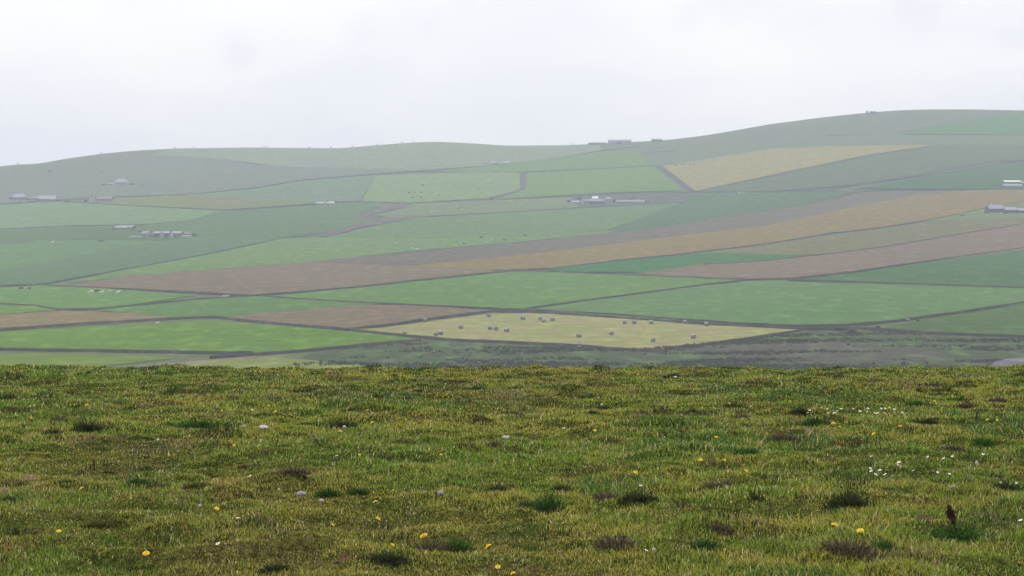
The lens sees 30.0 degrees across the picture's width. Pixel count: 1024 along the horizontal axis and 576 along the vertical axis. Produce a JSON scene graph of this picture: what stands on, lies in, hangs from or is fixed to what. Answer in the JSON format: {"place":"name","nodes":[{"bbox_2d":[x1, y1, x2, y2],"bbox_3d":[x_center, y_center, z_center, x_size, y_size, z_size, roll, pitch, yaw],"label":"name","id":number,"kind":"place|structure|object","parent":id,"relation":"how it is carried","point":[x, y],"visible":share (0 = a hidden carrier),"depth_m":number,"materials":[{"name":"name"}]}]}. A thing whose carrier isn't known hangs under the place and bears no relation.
{"place":"outdoors","nodes":[
{"label":"outdoors","id":0,"kind":"place"},
{"bbox_2d":[0,305,53,313],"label":"field","id":1,"kind":"structure","parent":0,"point":[5,309],"depth_m":693.17,"materials":[{"name":"green plant"}]},
{"bbox_2d":[0,310,167,329],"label":"field","id":2,"kind":"structure","parent":0,"point":[38,318],"depth_m":631.56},
{"bbox_2d":[0,353,172,366],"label":"field","id":3,"kind":"structure","parent":0,"point":[9,359],"depth_m":467.65,"materials":[{"name":"green plant"}]},
{"bbox_2d":[0,285,193,307],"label":"field","id":4,"kind":"structure","parent":0,"point":[63,297],"depth_m":747.89,"materials":[{"name":"green plant"}]},
{"bbox_2d":[0,225,210,243],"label":"field","id":5,"kind":"structure","parent":0,"point":[55,233],"depth_m":1314.22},
{"bbox_2d":[0,202,218,228],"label":"field","id":6,"kind":"structure","parent":0,"point":[38,214],"depth_m":1492.23,"materials":[{"name":"green plant"}]},
{"bbox_2d":[0,236,277,285],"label":"field","id":7,"kind":"structure","parent":0,"point":[151,252],"depth_m":1046.36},
{"bbox_2d":[115,356,255,367],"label":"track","id":8,"kind":"structure","parent":0,"point":[192,362],"depth_m":458.26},
{"bbox_2d":[0,320,415,351],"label":"field","id":9,"kind":"structure","parent":0,"point":[208,335],"depth_m":532.32,"materials":[{"name":"green plant"}]},
{"bbox_2d":[112,195,315,209],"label":"field","id":10,"kind":"structure","parent":0,"point":[202,202],"depth_m":1563.13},
{"bbox_2d":[101,296,372,316],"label":"field","id":11,"kind":"structure","parent":0,"point":[232,306],"depth_m":677.16,"materials":[{"name":"green plant"}]},
{"bbox_2d":[147,203,382,237],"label":"field","id":12,"kind":"structure","parent":0,"point":[280,222],"depth_m":1374.95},
{"bbox_2d":[187,357,361,368],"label":"field","id":13,"kind":"structure","parent":0,"point":[267,362],"depth_m":452.57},
{"bbox_2d":[190,175,374,201],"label":"field","id":14,"kind":"structure","parent":0,"point":[341,189],"depth_m":1649.87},
{"bbox_2d":[66,262,500,294],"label":"ploughed field","id":15,"kind":"structure","parent":0,"point":[262,279],"depth_m":852.32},
{"bbox_2d":[64,230,609,283],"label":"field","id":16,"kind":"structure","parent":0,"point":[291,250],"depth_m":1085.93,"materials":[{"name":"green plant"}]},
{"bbox_2d":[225,304,484,329],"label":"ploughed field","id":17,"kind":"structure","parent":0,"point":[355,315],"depth_m":627.54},
{"bbox_2d":[315,203,432,236],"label":"gully","id":18,"kind":"object","parent":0,"point":[378,220],"visible":1,"depth_m":1372.83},
{"bbox_2d":[362,172,519,202],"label":"cattle field","id":19,"kind":"structure","parent":0,"point":[443,186],"depth_m":1663.88,"materials":[{"name":"green plant"}]},
{"bbox_2d":[375,197,577,216],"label":"field","id":20,"kind":"structure","parent":0,"point":[448,208],"depth_m":1494.97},
{"bbox_2d":[477,173,526,200],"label":"gully","id":21,"kind":"object","parent":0,"point":[523,181],"visible":1,"depth_m":1685.06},
{"bbox_2d":[274,272,733,308],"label":"field","id":22,"kind":"structure","parent":0,"point":[523,290],"depth_m":762.18,"materials":[{"name":"green plant"}]},
{"bbox_2d":[329,203,678,237],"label":"field","id":23,"kind":"structure","parent":0,"point":[541,223],"depth_m":1329.99,"materials":[{"name":"green plant"}]},
{"bbox_2d":[0,362,1023,575],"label":"ground","id":24,"kind":"structure","parent":0,"point":[285,540],"depth_m":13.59,"materials":[{"name":"plant"}]},
{"bbox_2d":[69,415,108,433],"bbox_3d":[-4.181,1.338,18.846,0.428,0.219,0.264,0,1,17],"label":"grass tussock","id":25,"kind":"object","parent":24,"relation":"on","point":[84,427],"depth_m":18.81,"materials":[{"name":"green plant"}]},
{"bbox_2d":[79,516,122,529],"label":"grass tussock","id":26,"kind":"object","parent":24,"relation":"on","point":[100,525],"depth_m":12.01,"materials":[{"name":"green plant"}]},
{"bbox_2d":[123,476,149,484],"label":"grass tussock","id":27,"kind":"object","parent":24,"relation":"on","point":[133,481],"depth_m":14.47,"materials":[{"name":"green plant"}]},
{"bbox_2d":[181,479,213,489],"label":"grass tussock","id":28,"kind":"object","parent":24,"relation":"on","point":[194,485],"depth_m":13.73,"materials":[{"name":"green plant"}]},
{"bbox_2d":[160,416,247,429],"bbox_3d":[-3.107,1.365,19.298,1.031,0.156,0.604,0,1,-1],"label":"grass tussock","id":29,"kind":"object","parent":24,"relation":"on","point":[201,425],"depth_m":19.26,"materials":[{"name":"green plant"}]},
{"bbox_2d":[254,560,293,574],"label":"grass tussock","id":30,"kind":"object","parent":24,"relation":"on","point":[274,567],"depth_m":10.55,"materials":[{"name":"green plant"}]},
{"bbox_2d":[273,465,313,474],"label":"grass tussock","id":31,"kind":"object","parent":24,"relation":"on","point":[291,471],"depth_m":14.22,"materials":[{"name":"brown plant"}]},
{"bbox_2d":[310,483,345,497],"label":"grass tussock","id":32,"kind":"object","parent":24,"relation":"on","point":[328,493],"depth_m":13.75,"materials":[{"name":"green plant"}]},
{"bbox_2d":[326,418,360,429],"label":"grass tussock","id":33,"kind":"object","parent":24,"relation":"on","point":[340,424],"depth_m":19.30,"materials":[{"name":"green plant"}]},
{"bbox_2d":[346,485,370,494],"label":"grass tussock","id":34,"kind":"object","parent":24,"relation":"on","point":[358,491],"depth_m":13.83,"materials":[{"name":"green plant"}]},
{"bbox_2d":[364,548,408,563],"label":"grass tussock","id":35,"kind":"object","parent":24,"relation":"on","point":[386,558],"depth_m":10.65,"materials":[{"name":"green plant"}]},
{"bbox_2d":[384,437,420,445],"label":"grass tussock","id":36,"kind":"object","parent":24,"relation":"on","point":[406,441],"depth_m":17.59,"materials":[{"name":"green plant"}]},
{"bbox_2d":[404,533,460,553],"bbox_3d":[-0.469,1.512,11.264,0.352,0.119,0.200,0,1,-27],"label":"grass tussock","id":37,"kind":"object","parent":24,"relation":"on","point":[433,546],"depth_m":11.25,"materials":[{"name":"brown plant"}]},
{"bbox_2d":[441,536,476,552],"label":"grass tussock","id":38,"kind":"object","parent":24,"relation":"on","point":[461,545],"depth_m":11.35,"materials":[{"name":"green plant"}]},
{"bbox_2d":[529,489,568,512],"bbox_3d":[0.235,1.459,13.187,0.186,0.160,0.332,1,1,45],"label":"grass tussock","id":39,"kind":"object","parent":24,"relation":"on","point":[543,505],"depth_m":13.15,"materials":[{"name":"green plant"}]},
{"bbox_2d":[546,481,579,492],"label":"grass tussock","id":40,"kind":"object","parent":24,"relation":"on","point":[557,487],"depth_m":14.38,"materials":[{"name":"green plant"}]},
{"bbox_2d":[590,489,621,500],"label":"grass tussock","id":41,"kind":"object","parent":24,"relation":"on","point":[599,497],"depth_m":13.84,"materials":[{"name":"brown plant"}]},
{"bbox_2d":[593,530,646,551],"bbox_3d":[0.639,1.491,11.311,0.406,0.120,0.230,0,1,23],"label":"grass tussock","id":42,"kind":"object","parent":24,"relation":"on","point":[605,543],"depth_m":11.30,"materials":[{"name":"brown plant"}]},
{"bbox_2d":[617,488,658,503],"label":"grass tussock","id":43,"kind":"object","parent":24,"relation":"on","point":[634,497],"depth_m":13.54,"materials":[{"name":"green plant"}]},
{"bbox_2d":[689,535,721,550],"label":"grass tussock","id":44,"kind":"object","parent":24,"relation":"on","point":[706,544],"depth_m":11.23,"materials":[{"name":"green plant"}]},
{"bbox_2d":[699,477,741,489],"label":"grass tussock","id":45,"kind":"object","parent":24,"relation":"on","point":[719,485],"depth_m":14.13,"materials":[{"name":"brown plant"}]},
{"bbox_2d":[703,520,738,532],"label":"grass tussock","id":46,"kind":"object","parent":24,"relation":"on","point":[720,528],"depth_m":11.97,"materials":[{"name":"brown plant"}]},
{"bbox_2d":[730,446,765,455],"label":"grass tussock","id":47,"kind":"object","parent":24,"relation":"on","point":[750,451],"depth_m":16.41,"materials":[{"name":"green plant"}]},
{"bbox_2d":[764,430,801,443],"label":"grass tussock","id":48,"kind":"object","parent":24,"relation":"on","point":[785,437],"depth_m":17.91,"materials":[{"name":"brown plant"}]},
{"bbox_2d":[787,405,810,414],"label":"grass tussock","id":49,"kind":"object","parent":24,"relation":"on","point":[798,410],"depth_m":20.87,"materials":[{"name":"green plant"}]},
{"bbox_2d":[798,413,831,426],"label":"grass tussock","id":50,"kind":"object","parent":24,"relation":"on","point":[813,421],"depth_m":19.49,"materials":[{"name":"green plant"}]},
{"bbox_2d":[800,531,883,559],"bbox_3d":[1.891,1.469,10.969,0.476,0.142,0.270,0,1,9],"label":"grass tussock","id":51,"kind":"object","parent":24,"relation":"on","point":[843,546],"depth_m":10.92,"materials":[{"name":"brown plant"}]},
{"bbox_2d":[822,484,875,511],"bbox_3d":[2.296,1.425,13.067,0.410,0.197,0.252,0,1,-7],"label":"grass tussock","id":52,"kind":"object","parent":24,"relation":"on","point":[847,500],"depth_m":13.02,"materials":[{"name":"green plant"}]},
{"bbox_2d":[870,536,900,552],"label":"grass tussock","id":53,"kind":"object","parent":24,"relation":"on","point":[884,545],"depth_m":11.05,"materials":[{"name":"green plant"}]},
{"bbox_2d":[905,416,941,424],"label":"grass tussock","id":54,"kind":"object","parent":24,"relation":"on","point":[925,421],"depth_m":19.59,"materials":[{"name":"green plant"}]},
{"bbox_2d":[945,504,956,522],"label":"dock plant","id":55,"kind":"object","parent":24,"relation":"on","point":[950,512],"visible":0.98,"depth_m":11.95,"materials":[{"name":"brown plant"}]},
{"bbox_2d":[917,521,998,542],"bbox_3d":[2.726,1.490,11.736,0.513,0.116,0.288,0,1,3],"label":"grass tussock","id":56,"kind":"object","parent":24,"relation":"on","point":[960,534],"depth_m":11.68,"materials":[{"name":"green plant"}]},
{"bbox_2d":[971,434,995,447],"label":"grass tussock","id":57,"kind":"object","parent":24,"relation":"on","point":[982,441],"depth_m":17.36,"materials":[{"name":"green plant"}]},
{"bbox_2d":[989,474,1023,491],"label":"grass tussock","id":58,"kind":"object","parent":24,"relation":"on","point":[1001,485],"depth_m":14.02,"materials":[{"name":"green plant"}]},
{"bbox_2d":[0,109,1023,367],"bbox_3d":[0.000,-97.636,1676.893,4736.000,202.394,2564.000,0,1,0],"label":"hills","id":59,"kind":"structure","parent":0,"point":[842,125],"depth_m":1925.28,"materials":[{"name":"green plant"}]},
{"bbox_2d":[0,240,150,270],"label":"field","id":60,"kind":"structure","parent":59,"relation":"on","point":[16,255],"depth_m":1165.13,"materials":[{"name":"green plant"}]},
{"bbox_2d":[0,223,164,229],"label":"field wall","id":61,"kind":"structure","parent":59,"relation":"on","point":[78,225],"depth_m":1396.55,"materials":[{"name":"stone"}]},
{"bbox_2d":[0,315,215,330],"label":"field wall","id":62,"kind":"structure","parent":59,"relation":"on","point":[106,322],"depth_m":596.30,"materials":[{"name":"stone"}]},
{"bbox_2d":[0,347,251,354],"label":"field wall","id":63,"kind":"structure","parent":59,"relation":"on","point":[119,351],"depth_m":487.58,"materials":[{"name":"stone"}]},
{"bbox_2d":[0,284,253,295],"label":"field wall","id":64,"kind":"structure","parent":59,"relation":"on","point":[186,292],"depth_m":769.43,"materials":[{"name":"stone"}]},
{"bbox_2d":[0,294,255,310],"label":"field wall","id":65,"kind":"structure","parent":59,"relation":"on","point":[78,309],"depth_m":695.27,"materials":[{"name":"stone"}]},
{"bbox_2d":[0,200,319,210],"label":"field wall","id":66,"kind":"structure","parent":59,"relation":"on","point":[152,206],"depth_m":1537.09,"materials":[{"name":"stone"}]},
{"bbox_2d":[31,236,313,285],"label":"field wall","id":67,"kind":"structure","parent":59,"relation":"on","point":[155,263],"depth_m":974.77,"materials":[{"name":"stone"}]},
{"bbox_2d":[0,157,413,202],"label":"moor","id":68,"kind":"structure","parent":59,"relation":"on","point":[168,175],"depth_m":1793.14,"materials":[{"name":"plant"}]},
{"bbox_2d":[213,316,348,330],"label":"field wall","id":69,"kind":"structure","parent":59,"relation":"on","point":[279,323],"depth_m":581.56,"materials":[{"name":"stone"}]},
{"bbox_2d":[209,338,420,358],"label":"field wall","id":70,"kind":"structure","parent":59,"relation":"on","point":[305,350],"depth_m":488.82,"materials":[{"name":"stone"}]},
{"bbox_2d":[256,294,440,306],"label":"field wall","id":71,"kind":"structure","parent":59,"relation":"on","point":[379,303],"depth_m":693.02,"materials":[{"name":"stone"}]},
{"bbox_2d":[152,142,600,170],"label":"ridge pasture","id":72,"kind":"structure","parent":59,"relation":"on","point":[425,156],"depth_m":1958.06,"materials":[{"name":"green plant"}]},
{"bbox_2d":[258,267,549,294],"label":"field wall","id":73,"kind":"structure","parent":59,"relation":"on","point":[378,284],"depth_m":802.46,"materials":[{"name":"stone"}]},
{"bbox_2d":[185,146,639,194],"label":"field wall","id":74,"kind":"structure","parent":59,"relation":"on","point":[375,174],"depth_m":1783.90,"materials":[{"name":"stone"}]},
{"bbox_2d":[349,308,506,328],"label":"field wall","id":75,"kind":"structure","parent":59,"relation":"on","point":[421,319],"depth_m":594.38,"materials":[{"name":"stone"}]},
{"bbox_2d":[416,202,683,216],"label":"field wall","id":76,"kind":"structure","parent":59,"relation":"on","point":[541,210],"depth_m":1471.88,"materials":[{"name":"stone"}]},
{"bbox_2d":[325,191,831,203],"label":"field wall","id":77,"kind":"structure","parent":59,"relation":"on","point":[566,196],"depth_m":1563.73,"materials":[{"name":"stone"}]},
{"bbox_2d":[494,269,742,278],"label":"field wall","id":78,"kind":"structure","parent":59,"relation":"on","point":[610,273],"depth_m":871.14,"materials":[{"name":"stone"}]},
{"bbox_2d":[570,192,693,207],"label":"farmyard","id":79,"kind":"structure","parent":59,"relation":"on","point":[652,198],"depth_m":1551.93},
{"bbox_2d":[525,279,747,308],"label":"field wall","id":80,"kind":"structure","parent":59,"relation":"on","point":[583,300],"depth_m":727.72,"materials":[{"name":"stone"}]},
{"bbox_2d":[441,305,850,326],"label":"field wall","id":81,"kind":"structure","parent":59,"relation":"on","point":[619,314],"depth_m":602.33,"materials":[{"name":"stone"}]},
{"bbox_2d":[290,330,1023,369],"bbox_3d":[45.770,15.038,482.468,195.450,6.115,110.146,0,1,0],"label":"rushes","id":82,"kind":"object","parent":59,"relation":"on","point":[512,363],"visible":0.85,"depth_m":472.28,"materials":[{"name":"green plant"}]},
{"bbox_2d":[654,165,694,191],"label":"gully","id":83,"kind":"object","parent":59,"relation":"attached to","point":[675,178],"visible":1,"depth_m":1708.29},
{"bbox_2d":[493,310,857,329],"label":"field wall","id":84,"kind":"structure","parent":59,"relation":"on","point":[674,321],"depth_m":582.06,"materials":[{"name":"stone"}]},
{"bbox_2d":[666,327,813,348],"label":"field wall","id":85,"kind":"structure","parent":59,"relation":"on","point":[737,339],"depth_m":510.98,"materials":[{"name":"stone"}]},
{"bbox_2d":[538,201,1021,269],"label":"field wall","id":86,"kind":"structure","parent":59,"relation":"on","point":[757,244],"depth_m":1045.03,"materials":[{"name":"stone"}]},
{"bbox_2d":[641,134,985,153],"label":"field wall","id":87,"kind":"structure","parent":59,"relation":"on","point":[871,134],"depth_m":1851.31,"materials":[{"name":"stone"}]},
{"bbox_2d":[680,339,957,361],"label":"heath","id":88,"kind":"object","parent":59,"relation":"on","point":[889,353],"visible":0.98,"depth_m":474.53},
{"bbox_2d":[700,145,1023,190],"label":"moor","id":89,"kind":"structure","parent":59,"relation":"on","point":[913,162],"depth_m":1619.01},
{"bbox_2d":[704,247,1023,280],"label":"field wall","id":90,"kind":"structure","parent":59,"relation":"on","point":[845,272],"depth_m":803.47,"materials":[{"name":"stone"}]},
{"bbox_2d":[704,223,1023,264],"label":"field wall","id":91,"kind":"structure","parent":59,"relation":"on","point":[858,249],"depth_m":951.74,"materials":[{"name":"stone"}]},
{"bbox_2d":[774,160,1023,192],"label":"field wall","id":92,"kind":"structure","parent":59,"relation":"on","point":[906,178],"depth_m":1523.26,"materials":[{"name":"stone"}]},
{"bbox_2d":[800,326,1023,337],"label":"field wall","id":93,"kind":"structure","parent":59,"relation":"on","point":[941,333],"depth_m":522.15,"materials":[{"name":"stone"}]},
{"bbox_2d":[832,188,1023,191],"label":"field wall","id":94,"kind":"structure","parent":59,"relation":"on","point":[925,190],"depth_m":1427.16,"materials":[{"name":"stone"}]},
{"bbox_2d":[838,301,1023,325],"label":"field wall","id":95,"kind":"structure","parent":59,"relation":"on","point":[936,315],"depth_m":577.45,"materials":[{"name":"stone"}]},
{"bbox_2d":[902,113,1023,134],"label":"field","id":96,"kind":"structure","parent":59,"relation":"on","point":[1010,124],"depth_m":1902.24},
{"bbox_2d":[0,0,1023,165],"label":"sky","id":97,"kind":"structure","parent":0,"point":[79,78],"materials":[{"name":"white"}]},
{"bbox_2d":[433,152,652,171],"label":"field","id":98,"kind":"structure","parent":0,"point":[602,160],"depth_m":1866.66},
{"bbox_2d":[364,313,805,347],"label":"stubble field","id":99,"kind":"structure","parent":0,"point":[531,327],"depth_m":548.29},
{"bbox_2d":[499,166,681,198],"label":"field","id":100,"kind":"structure","parent":0,"point":[608,180],"depth_m":1699.26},
{"bbox_2d":[312,190,955,265],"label":"field","id":101,"kind":"structure","parent":0,"point":[764,218],"depth_m":1197.93,"materials":[{"name":"brown soil"}]},
{"bbox_2d":[302,331,1023,369],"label":"rough ground","id":102,"kind":"structure","parent":0,"point":[375,354],"depth_m":477.57,"materials":[{"name":"plant"}]},
{"bbox_2d":[349,328,666,352],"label":"field wall","id":103,"kind":"structure","parent":102,"relation":"on","point":[503,341],"depth_m":511.13,"materials":[{"name":"stone"}]},
{"bbox_2d":[551,253,800,271],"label":"field","id":104,"kind":"structure","parent":0,"point":[651,264],"depth_m":948.84,"materials":[{"name":"green plant"}]},
{"bbox_2d":[413,188,1023,269],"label":"field","id":105,"kind":"structure","parent":0,"point":[908,209],"depth_m":1146.47,"materials":[{"name":"plant"}]},
{"bbox_2d":[609,191,858,232],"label":"field","id":106,"kind":"structure","parent":0,"point":[693,207],"depth_m":1409.15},
{"bbox_2d":[637,254,831,274],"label":"field","id":107,"kind":"structure","parent":0,"point":[670,270],"depth_m":909.85,"materials":[{"name":"grey soil"}]},
{"bbox_2d":[536,281,1023,325],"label":"field","id":108,"kind":"structure","parent":0,"point":[780,302],"depth_m":658.97,"materials":[{"name":"green plant"}]},
{"bbox_2d":[787,278,1023,287],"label":"field wall","id":109,"kind":"structure","parent":108,"relation":"on","point":[838,281],"depth_m":725.66,"materials":[{"name":"stone"}]},
{"bbox_2d":[662,145,927,190],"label":"barley field","id":110,"kind":"structure","parent":0,"point":[702,174],"depth_m":1736.84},
{"bbox_2d":[643,134,1023,164],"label":"field","id":111,"kind":"structure","parent":0,"point":[692,154],"depth_m":1843.32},
{"bbox_2d":[655,224,1023,278],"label":"ploughed field","id":112,"kind":"structure","parent":0,"point":[1003,238],"depth_m":899.26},
{"bbox_2d":[696,218,1023,254],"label":"field","id":113,"kind":"structure","parent":0,"point":[886,237],"depth_m":1043.97,"materials":[{"name":"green plant"}]},
{"bbox_2d":[802,250,1023,287],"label":"field","id":114,"kind":"structure","parent":0,"point":[1001,269],"depth_m":781.95,"materials":[{"name":"green plant"}]},
{"bbox_2d":[853,161,1023,188],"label":"field","id":115,"kind":"structure","parent":0,"point":[992,177],"depth_m":1501.27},
{"bbox_2d":[882,304,1023,334],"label":"field","id":116,"kind":"structure","parent":0,"point":[1006,320],"depth_m":551.91,"materials":[{"name":"green plant"}]},
{"bbox_2d":[923,202,1023,221],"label":"field","id":117,"kind":"structure","parent":0,"point":[981,214],"depth_m":1209.10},
{"bbox_2d":[984,203,1004,211],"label":"farmhouse","id":118,"kind":"object","parent":117,"relation":"on","point":[994,208],"visible":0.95,"depth_m":1237.84,"materials":[{"name":"paint"}]},
{"bbox_2d":[989,357,1023,366],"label":"water","id":119,"kind":"structure","parent":0,"point":[1011,361],"depth_m":439.17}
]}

